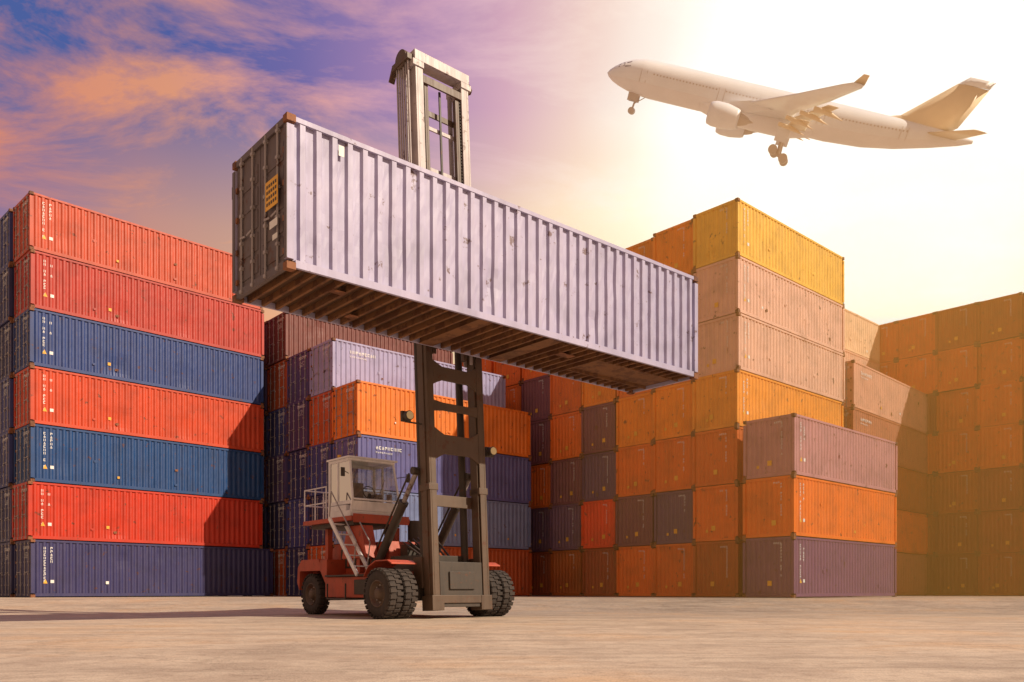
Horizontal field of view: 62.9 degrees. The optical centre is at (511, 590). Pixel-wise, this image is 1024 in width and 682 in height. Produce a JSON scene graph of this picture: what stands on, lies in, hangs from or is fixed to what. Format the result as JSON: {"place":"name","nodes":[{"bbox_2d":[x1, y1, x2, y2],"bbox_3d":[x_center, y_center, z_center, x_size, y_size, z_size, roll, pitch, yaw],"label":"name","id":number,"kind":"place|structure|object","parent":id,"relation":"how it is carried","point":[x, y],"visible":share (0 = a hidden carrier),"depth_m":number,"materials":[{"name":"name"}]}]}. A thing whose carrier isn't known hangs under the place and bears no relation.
{"place":"outdoors","nodes":[
{"label":"outdoors","id":0,"kind":"place"},
{"bbox_2d":[308,545,333,559],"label":"shipping container","id":1,"kind":"object","parent":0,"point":[316,552],"visible":0.06,"depth_m":42.88,"materials":[{"name":"metal"}]},
{"bbox_2d":[309,494,333,546],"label":"shipping container","id":2,"kind":"object","parent":1,"relation":"on","point":[316,537],"visible":0.12,"depth_m":42.91,"materials":[{"name":"metal"}]},
{"bbox_2d":[308,441,333,496],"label":"shipping container","id":3,"kind":"object","parent":2,"relation":"on","point":[319,455],"visible":0.18,"depth_m":42.72,"materials":[{"name":"metal"}]},
{"bbox_2d":[309,390,333,446],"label":"shipping container","id":4,"kind":"object","parent":3,"relation":"on","point":[320,418],"visible":0.2,"depth_m":42.84,"materials":[{"name":"metal"}]},
{"bbox_2d":[309,337,505,407],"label":"shipping container","id":5,"kind":"object","parent":4,"relation":"on","point":[334,362],"visible":0.6,"depth_m":43.47,"materials":[{"name":"metal"}]},
{"bbox_2d":[0,595,1023,681],"bbox_3d":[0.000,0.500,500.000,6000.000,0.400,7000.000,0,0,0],"label":"ground","id":6,"kind":"structure","parent":0,"point":[898,638],"depth_m":11.78,"materials":[{"name":"concrete"}]},
{"bbox_2d":[0,541,15,596],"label":"shipping container","id":7,"kind":"object","parent":6,"relation":"on","point":[6,568],"visible":0.18,"depth_m":39.62,"materials":[{"name":"metal"}]},
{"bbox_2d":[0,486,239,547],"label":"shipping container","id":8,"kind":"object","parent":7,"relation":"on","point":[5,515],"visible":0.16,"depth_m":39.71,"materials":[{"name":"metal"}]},
{"bbox_2d":[0,430,15,488],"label":"shipping container","id":9,"kind":"object","parent":8,"relation":"on","point":[6,459],"visible":0.12,"depth_m":39.29,"materials":[{"name":"metal"}]},
{"bbox_2d":[0,375,13,433],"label":"shipping container","id":10,"kind":"object","parent":9,"relation":"on","point":[6,404],"visible":0.13,"depth_m":39.35,"materials":[{"name":"metal"}]},
{"bbox_2d":[0,319,14,380],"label":"shipping container","id":11,"kind":"object","parent":10,"relation":"on","point":[6,350],"visible":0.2,"depth_m":39.70,"materials":[{"name":"metal"}]},
{"bbox_2d":[0,264,14,327],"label":"shipping container","id":12,"kind":"object","parent":11,"relation":"on","point":[6,294],"visible":0.16,"depth_m":39.29,"materials":[{"name":"metal"}]},
{"bbox_2d":[0,208,13,271],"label":"shipping container","id":13,"kind":"object","parent":12,"relation":"on","point":[6,238],"visible":0.14,"depth_m":39.48,"materials":[{"name":"metal"}]},
{"bbox_2d":[14,539,272,596],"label":"shipping container","id":14,"kind":"object","parent":6,"relation":"on","point":[58,568],"visible":0.99,"depth_m":40.72,"materials":[{"name":"metal"}]},
{"bbox_2d":[12,481,262,548],"bbox_3d":[-18.431,-3.597,42.211,2.456,2.610,11.483,0,0,44],"label":"shipping container","id":15,"kind":"object","parent":14,"relation":"on","point":[52,511],"visible":1,"depth_m":40.56,"materials":[{"name":"metal"}]},
{"bbox_2d":[14,423,263,500],"bbox_3d":[-18.375,-6.187,42.286,2.456,2.610,11.483,0,0,44],"label":"shipping container","id":16,"kind":"object","parent":15,"relation":"on","point":[52,454],"visible":0.97,"depth_m":40.57,"materials":[{"name":"metal"}]},
{"bbox_2d":[14,365,263,453],"bbox_3d":[-18.383,-8.777,42.276,2.456,2.610,11.483,0,0,44],"label":"shipping container","id":17,"kind":"object","parent":16,"relation":"on","point":[53,397],"visible":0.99,"depth_m":40.54,"materials":[{"name":"metal"}]},
{"bbox_2d":[13,307,263,405],"bbox_3d":[-18.392,-11.367,42.262,2.456,2.610,11.483,0,0,44],"label":"shipping container","id":18,"kind":"object","parent":17,"relation":"on","point":[52,340],"visible":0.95,"depth_m":40.51,"materials":[{"name":"metal"}]},
{"bbox_2d":[14,249,263,357],"bbox_3d":[-18.364,-13.957,42.285,2.456,2.610,11.483,0,0,44],"label":"shipping container","id":19,"kind":"object","parent":18,"relation":"on","point":[52,283],"visible":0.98,"depth_m":40.55,"materials":[{"name":"metal"}]},
{"bbox_2d":[13,190,262,309],"bbox_3d":[-18.407,-16.547,42.258,2.456,2.610,11.483,0,0,44],"label":"shipping container","id":20,"kind":"object","parent":19,"relation":"on","point":[53,226],"visible":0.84,"depth_m":40.09,"materials":[{"name":"metal"}]},
{"bbox_2d":[271,549,287,595],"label":"shipping container","id":21,"kind":"object","parent":6,"relation":"on","point":[279,572],"visible":0.15,"depth_m":46.26,"materials":[{"name":"metal"}]},
{"bbox_2d":[267,501,287,549],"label":"shipping container","id":22,"kind":"object","parent":21,"relation":"on","point":[276,526],"visible":0.2,"depth_m":46.48,"materials":[{"name":"metal"}]},
{"bbox_2d":[266,453,287,504],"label":"shipping container","id":23,"kind":"object","parent":22,"relation":"on","point":[276,479],"visible":0.19,"depth_m":46.42,"materials":[{"name":"metal"}]},
{"bbox_2d":[267,407,286,457],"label":"shipping container","id":24,"kind":"object","parent":23,"relation":"on","point":[276,432],"visible":0.14,"depth_m":46.59,"materials":[{"name":"metal"}]},
{"bbox_2d":[267,359,287,412],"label":"shipping container","id":25,"kind":"object","parent":24,"relation":"on","point":[276,386],"visible":0.25,"depth_m":46.53,"materials":[{"name":"metal"}]},
{"bbox_2d":[266,312,452,366],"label":"shipping container","id":26,"kind":"object","parent":25,"relation":"on","point":[288,335],"visible":0.46,"depth_m":46.93,"materials":[{"name":"metal"}]},
{"bbox_2d":[286,546,309,595],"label":"shipping container","id":27,"kind":"object","parent":6,"relation":"on","point":[295,557],"visible":0.21,"depth_m":44.87,"materials":[{"name":"metal"}]},
{"bbox_2d":[286,497,310,547],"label":"shipping container","id":28,"kind":"object","parent":27,"relation":"on","point":[297,534],"visible":0.16,"depth_m":44.63,"materials":[{"name":"metal"}]},
{"bbox_2d":[287,448,307,500],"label":"shipping container","id":29,"kind":"object","parent":28,"relation":"on","point":[297,473],"visible":0.22,"depth_m":44.72,"materials":[{"name":"metal"}]},
{"bbox_2d":[285,397,310,452],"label":"shipping container","id":30,"kind":"object","parent":29,"relation":"on","point":[297,425],"visible":0.2,"depth_m":44.52,"materials":[{"name":"metal"}]},
{"bbox_2d":[287,348,310,404],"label":"shipping container","id":31,"kind":"object","parent":30,"relation":"on","point":[298,376],"visible":0.22,"depth_m":44.64,"materials":[{"name":"metal"}]},
{"bbox_2d":[297,48,514,618],"bbox_3d":[-3.275,-6.637,23.595,12.100,14.696,6.820,0,0,-41],"label":"container handler forklift","id":32,"kind":"object","parent":6,"relation":"on","point":[391,575],"visible":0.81,"depth_m":22.02,"materials":[{"name":"metal"}]},
{"bbox_2d":[331,461,351,502],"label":"door","id":33,"kind":"structure","parent":32,"relation":"in","point":[344,481],"depth_m":23.17,"materials":[{"name":"beige metal"}]},
{"bbox_2d":[232,112,697,394],"bbox_3d":[-0.282,-7.260,20.039,12.253,2.820,2.456,0,0,-41],"label":"shipping container","id":34,"kind":"object","parent":32,"relation":"on","point":[329,226],"visible":1,"depth_m":17.85,"materials":[{"name":"metal"}]},
{"bbox_2d":[333,544,531,595],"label":"shipping container","id":35,"kind":"object","parent":6,"relation":"on","point":[516,566],"visible":0.19,"depth_m":46.51,"materials":[{"name":"metal"}]},
{"bbox_2d":[333,489,530,549],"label":"shipping container","id":36,"kind":"object","parent":35,"relation":"on","point":[508,525],"visible":0.37,"depth_m":45.57,"materials":[{"name":"metal"}]},
{"bbox_2d":[332,434,530,503],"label":"shipping container","id":37,"kind":"object","parent":36,"relation":"on","point":[508,478],"visible":0.62,"depth_m":43.13,"materials":[{"name":"metal"}]},
{"bbox_2d":[332,379,530,458],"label":"shipping container","id":38,"kind":"object","parent":37,"relation":"on","point":[366,408],"visible":0.73,"depth_m":41.62,"materials":[{"name":"metal"}]},
{"bbox_2d":[522,552,552,595],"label":"shipping container","id":39,"kind":"object","parent":6,"relation":"on","point":[541,573],"visible":0.05,"depth_m":49.50,"materials":[{"name":"metal"}]},
{"bbox_2d":[529,507,551,552],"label":"shipping container","id":40,"kind":"object","parent":39,"relation":"on","point":[540,529],"visible":0.06,"depth_m":49.46,"materials":[{"name":"metal"}]},
{"bbox_2d":[529,463,551,508],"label":"shipping container","id":41,"kind":"object","parent":40,"relation":"on","point":[541,486],"visible":0.06,"depth_m":49.54,"materials":[{"name":"metal"}]},
{"bbox_2d":[529,418,552,465],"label":"shipping container","id":42,"kind":"object","parent":41,"relation":"on","point":[540,442],"visible":0.06,"depth_m":49.46,"materials":[{"name":"metal"}]},
{"bbox_2d":[521,374,549,421],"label":"shipping container","id":43,"kind":"object","parent":42,"relation":"on","point":[535,397],"visible":0.05,"depth_m":49.63,"materials":[{"name":"metal"}]},
{"bbox_2d":[550,550,584,595],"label":"shipping container","id":44,"kind":"object","parent":6,"relation":"on","point":[566,572],"visible":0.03,"depth_m":47.51,"materials":[{"name":"metal"}]},
{"bbox_2d":[549,503,582,550],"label":"shipping container","id":45,"kind":"object","parent":44,"relation":"on","point":[565,527],"visible":0.09,"depth_m":47.46,"materials":[{"name":"metal"}]},
{"bbox_2d":[550,457,584,505],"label":"shipping container","id":46,"kind":"object","parent":45,"relation":"on","point":[566,481],"visible":0.06,"depth_m":47.52,"materials":[{"name":"metal"}]},
{"bbox_2d":[550,410,582,461],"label":"shipping container","id":47,"kind":"object","parent":46,"relation":"on","point":[565,436],"visible":0.09,"depth_m":47.54,"materials":[{"name":"metal"}]},
{"bbox_2d":[550,375,582,416],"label":"shipping container","id":48,"kind":"object","parent":47,"relation":"on","point":[565,395],"visible":0.05,"depth_m":47.61,"materials":[{"name":"metal"}]},
{"bbox_2d":[582,548,618,595],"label":"shipping container","id":49,"kind":"object","parent":6,"relation":"on","point":[599,572],"visible":0.09,"depth_m":45.33,"materials":[{"name":"metal"}]},
{"bbox_2d":[581,498,617,548],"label":"shipping container","id":50,"kind":"object","parent":49,"relation":"on","point":[598,524],"visible":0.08,"depth_m":45.26,"materials":[{"name":"metal"}]},
{"bbox_2d":[582,450,617,501],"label":"shipping container","id":51,"kind":"object","parent":50,"relation":"on","point":[598,476],"visible":0.08,"depth_m":45.32,"materials":[{"name":"metal"}]},
{"bbox_2d":[581,401,618,455],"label":"shipping container","id":52,"kind":"object","parent":51,"relation":"on","point":[598,428],"visible":0.07,"depth_m":45.28,"materials":[{"name":"metal"}]},
{"bbox_2d":[581,382,618,407],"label":"shipping container","id":53,"kind":"object","parent":52,"relation":"on","point":[593,395],"visible":0.07,"depth_m":45.46,"materials":[{"name":"metal"}]},
{"bbox_2d":[616,545,655,596],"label":"shipping container","id":54,"kind":"object","parent":6,"relation":"on","point":[634,570],"visible":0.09,"depth_m":43.11,"materials":[{"name":"metal"}]},
{"bbox_2d":[615,494,660,546],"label":"shipping container","id":55,"kind":"object","parent":54,"relation":"on","point":[634,520],"visible":0.12,"depth_m":43.05,"materials":[{"name":"metal"}]},
{"bbox_2d":[616,442,655,496],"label":"shipping container","id":56,"kind":"object","parent":55,"relation":"on","point":[634,470],"visible":0.09,"depth_m":43.09,"materials":[{"name":"metal"}]},
{"bbox_2d":[616,391,655,447],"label":"shipping container","id":57,"kind":"object","parent":56,"relation":"on","point":[634,420],"visible":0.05,"depth_m":43.12,"materials":[{"name":"metal"}]},
{"bbox_2d":[653,543,695,596],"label":"shipping container","id":58,"kind":"object","parent":6,"relation":"on","point":[673,569],"visible":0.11,"depth_m":40.98,"materials":[{"name":"metal"}]},
{"bbox_2d":[654,489,694,544],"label":"shipping container","id":59,"kind":"object","parent":58,"relation":"on","point":[673,517],"visible":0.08,"depth_m":41.05,"materials":[{"name":"metal"}]},
{"bbox_2d":[653,435,694,492],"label":"shipping container","id":60,"kind":"object","parent":59,"relation":"on","point":[672,464],"visible":0.1,"depth_m":41.00,"materials":[{"name":"metal"}]},
{"bbox_2d":[653,380,692,440],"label":"shipping container","id":61,"kind":"object","parent":60,"relation":"on","point":[672,411],"visible":0.11,"depth_m":40.95,"materials":[{"name":"metal"}]},
{"bbox_2d":[693,540,745,596],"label":"shipping container","id":62,"kind":"object","parent":6,"relation":"on","point":[717,568],"visible":0.2,"depth_m":38.80,"materials":[{"name":"metal"}]},
{"bbox_2d":[693,483,749,542],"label":"shipping container","id":63,"kind":"object","parent":62,"relation":"on","point":[717,512],"visible":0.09,"depth_m":38.76,"materials":[{"name":"metal"}]},
{"bbox_2d":[692,425,745,487],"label":"shipping container","id":64,"kind":"object","parent":63,"relation":"on","point":[717,456],"visible":0.19,"depth_m":38.76,"materials":[{"name":"metal"}]},
{"bbox_2d":[692,368,843,432],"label":"shipping container","id":65,"kind":"object","parent":64,"relation":"on","point":[731,398],"visible":0.6,"depth_m":39.28,"materials":[{"name":"metal"}]},
{"bbox_2d":[695,312,844,402],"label":"shipping container","id":66,"kind":"object","parent":65,"relation":"on","point":[741,341],"visible":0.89,"depth_m":39.73,"materials":[{"name":"metal"}]},
{"bbox_2d":[693,255,844,353],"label":"shipping container","id":67,"kind":"object","parent":66,"relation":"on","point":[735,284],"visible":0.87,"depth_m":39.67,"materials":[{"name":"metal"}]},
{"bbox_2d":[693,197,844,305],"bbox_3d":[13.209,-16.547,42.284,10.233,2.610,2.456,0,0,-42],"label":"shipping container","id":68,"kind":"object","parent":67,"relation":"on","point":[734,227],"visible":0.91,"depth_m":39.68,"materials":[{"name":"metal"}]},
{"bbox_2d":[742,536,896,597],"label":"shipping container","id":69,"kind":"object","parent":6,"relation":"on","point":[792,566],"visible":1,"depth_m":36.79,"materials":[{"name":"metal"}]},
{"bbox_2d":[742,474,896,544],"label":"shipping container","id":70,"kind":"object","parent":69,"relation":"on","point":[791,505],"visible":0.97,"depth_m":36.84,"materials":[{"name":"metal"}]},
{"bbox_2d":[743,413,897,493],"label":"shipping container","id":71,"kind":"object","parent":70,"relation":"on","point":[792,443],"visible":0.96,"depth_m":36.86,"materials":[{"name":"metal"}]},
{"bbox_2d":[895,553,926,594],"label":"shipping container","id":72,"kind":"object","parent":6,"relation":"on","point":[911,574],"visible":0.35,"depth_m":52.07,"materials":[{"name":"metal"}]},
{"bbox_2d":[894,510,927,554],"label":"shipping container","id":73,"kind":"object","parent":72,"relation":"on","point":[912,532],"visible":0.28,"depth_m":52.08,"materials":[{"name":"metal"}]},
{"bbox_2d":[894,466,927,514],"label":"shipping container","id":74,"kind":"object","parent":73,"relation":"on","point":[912,490],"visible":0.3,"depth_m":52.08,"materials":[{"name":"metal"}]},
{"bbox_2d":[844,407,927,474],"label":"shipping container","id":75,"kind":"object","parent":74,"relation":"on","point":[912,450],"visible":0.52,"depth_m":50.47,"materials":[{"name":"metal"}]},
{"bbox_2d":[841,359,927,433],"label":"shipping container","id":76,"kind":"object","parent":75,"relation":"on","point":[873,391],"visible":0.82,"depth_m":48.93,"materials":[{"name":"metal"}]},
{"bbox_2d":[926,555,936,594],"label":"shipping container","id":77,"kind":"object","parent":6,"relation":"on","point":[930,574],"visible":0.09,"depth_m":53.81,"materials":[{"name":"metal"}]},
{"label":"shipping container","id":78,"kind":"object","parent":77,"relation":"on","visible":0},
{"bbox_2d":[927,474,937,514],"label":"shipping container","id":79,"kind":"object","parent":78,"relation":"on","point":[931,494],"visible":0.07,"depth_m":53.82,"materials":[{"name":"metal"}]},
{"bbox_2d":[926,433,936,474],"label":"shipping container","id":80,"kind":"object","parent":79,"relation":"on","point":[931,454],"visible":0.08,"depth_m":53.66,"materials":[{"name":"metal"}]},
{"bbox_2d":[926,393,937,433],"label":"shipping container","id":81,"kind":"object","parent":80,"relation":"on","point":[931,413],"visible":0.06,"depth_m":53.75,"materials":[{"name":"metal"}]},
{"bbox_2d":[896,353,935,393],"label":"shipping container","id":82,"kind":"object","parent":81,"relation":"on","point":[917,372],"visible":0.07,"depth_m":54.28,"materials":[{"name":"metal"}]},
{"bbox_2d":[896,312,934,359],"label":"shipping container","id":83,"kind":"object","parent":82,"relation":"on","point":[915,336],"visible":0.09,"depth_m":54.41,"materials":[{"name":"metal"}]},
{"bbox_2d":[935,553,978,595],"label":"shipping container","id":84,"kind":"object","parent":6,"relation":"on","point":[956,574],"visible":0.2,"depth_m":52.61,"materials":[{"name":"metal"}]},
{"bbox_2d":[935,511,982,554],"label":"shipping container","id":85,"kind":"object","parent":84,"relation":"on","point":[956,533],"visible":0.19,"depth_m":52.58,"materials":[{"name":"metal"}]},
{"bbox_2d":[936,470,978,513],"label":"shipping container","id":86,"kind":"object","parent":85,"relation":"on","point":[956,492],"visible":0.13,"depth_m":52.66,"materials":[{"name":"metal"}]},
{"bbox_2d":[935,428,978,473],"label":"shipping container","id":87,"kind":"object","parent":86,"relation":"on","point":[955,451],"visible":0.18,"depth_m":52.63,"materials":[{"name":"metal"}]},
{"bbox_2d":[936,387,978,432],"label":"shipping container","id":88,"kind":"object","parent":87,"relation":"on","point":[956,410],"visible":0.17,"depth_m":52.77,"materials":[{"name":"metal"}]},
{"bbox_2d":[935,344,977,392],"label":"shipping container","id":89,"kind":"object","parent":88,"relation":"on","point":[956,368],"visible":0.24,"depth_m":52.59,"materials":[{"name":"metal"}]},
{"bbox_2d":[935,302,977,351],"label":"shipping container","id":90,"kind":"object","parent":89,"relation":"on","point":[955,327],"visible":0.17,"depth_m":52.58,"materials":[{"name":"metal"}]},
{"bbox_2d":[978,552,1023,595],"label":"shipping container","id":91,"kind":"object","parent":6,"relation":"on","point":[999,573],"visible":0.98,"depth_m":50.88,"materials":[{"name":"metal"}]},
{"bbox_2d":[978,509,1023,553],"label":"shipping container","id":92,"kind":"object","parent":91,"relation":"on","point":[1000,531],"visible":0.89,"depth_m":50.94,"materials":[{"name":"metal"}]},
{"bbox_2d":[977,466,1023,511],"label":"shipping container","id":93,"kind":"object","parent":92,"relation":"on","point":[1000,489],"visible":0.9,"depth_m":50.85,"materials":[{"name":"metal"}]},
{"bbox_2d":[977,422,1023,469],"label":"shipping container","id":94,"kind":"object","parent":93,"relation":"on","point":[1000,446],"visible":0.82,"depth_m":50.82,"materials":[{"name":"metal"}]},
{"bbox_2d":[977,379,1023,427],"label":"shipping container","id":95,"kind":"object","parent":94,"relation":"on","point":[1000,403],"visible":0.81,"depth_m":50.83,"materials":[{"name":"metal"}]},
{"bbox_2d":[978,336,1023,385],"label":"shipping container","id":96,"kind":"object","parent":95,"relation":"on","point":[999,361],"visible":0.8,"depth_m":50.91,"materials":[{"name":"metal"}]},
{"bbox_2d":[977,292,1023,344],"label":"shipping container","id":97,"kind":"object","parent":96,"relation":"on","point":[999,318],"visible":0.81,"depth_m":50.80,"materials":[{"name":"metal"}]},
{"bbox_2d":[0,0,1023,363],"label":"sky","id":98,"kind":"structure","parent":0,"point":[140,112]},
{"bbox_2d":[607,59,995,165],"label":"airliner","id":99,"kind":"object","parent":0,"point":[732,107],"visible":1,"depth_m":133.42,"materials":[{"name":"white paint"}]},
{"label":"shipping container","id":100,"kind":"object","parent":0,"visible":0},
{"bbox_2d":[843,349,879,371],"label":"shipping container","id":101,"kind":"object","parent":100,"relation":"on","point":[872,364],"visible":0.07,"depth_m":54.39,"materials":[{"name":"metal"}]},
{"bbox_2d":[844,308,879,362],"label":"shipping container","id":102,"kind":"object","parent":101,"relation":"on","point":[861,336],"visible":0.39,"depth_m":54.39,"materials":[{"name":"metal"}]},
{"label":"shipping container","id":103,"kind":"object","parent":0,"visible":0},
{"bbox_2d":[880,360,896,379],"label":"shipping container","id":104,"kind":"object","parent":103,"relation":"on","point":[888,369],"visible":0.05,"depth_m":55.67,"materials":[{"name":"metal"}]},
{"bbox_2d":[879,321,896,362],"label":"shipping container","id":105,"kind":"object","parent":104,"relation":"on","point":[887,342],"visible":0.09,"depth_m":55.72,"materials":[{"name":"metal"}]},
{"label":"shipping container","id":106,"kind":"object","parent":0,"visible":0},
{"bbox_2d":[653,218,693,273],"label":"shipping container","id":107,"kind":"object","parent":106,"relation":"on","point":[673,247],"visible":0.06,"depth_m":40.85,"materials":[{"name":"metal"}]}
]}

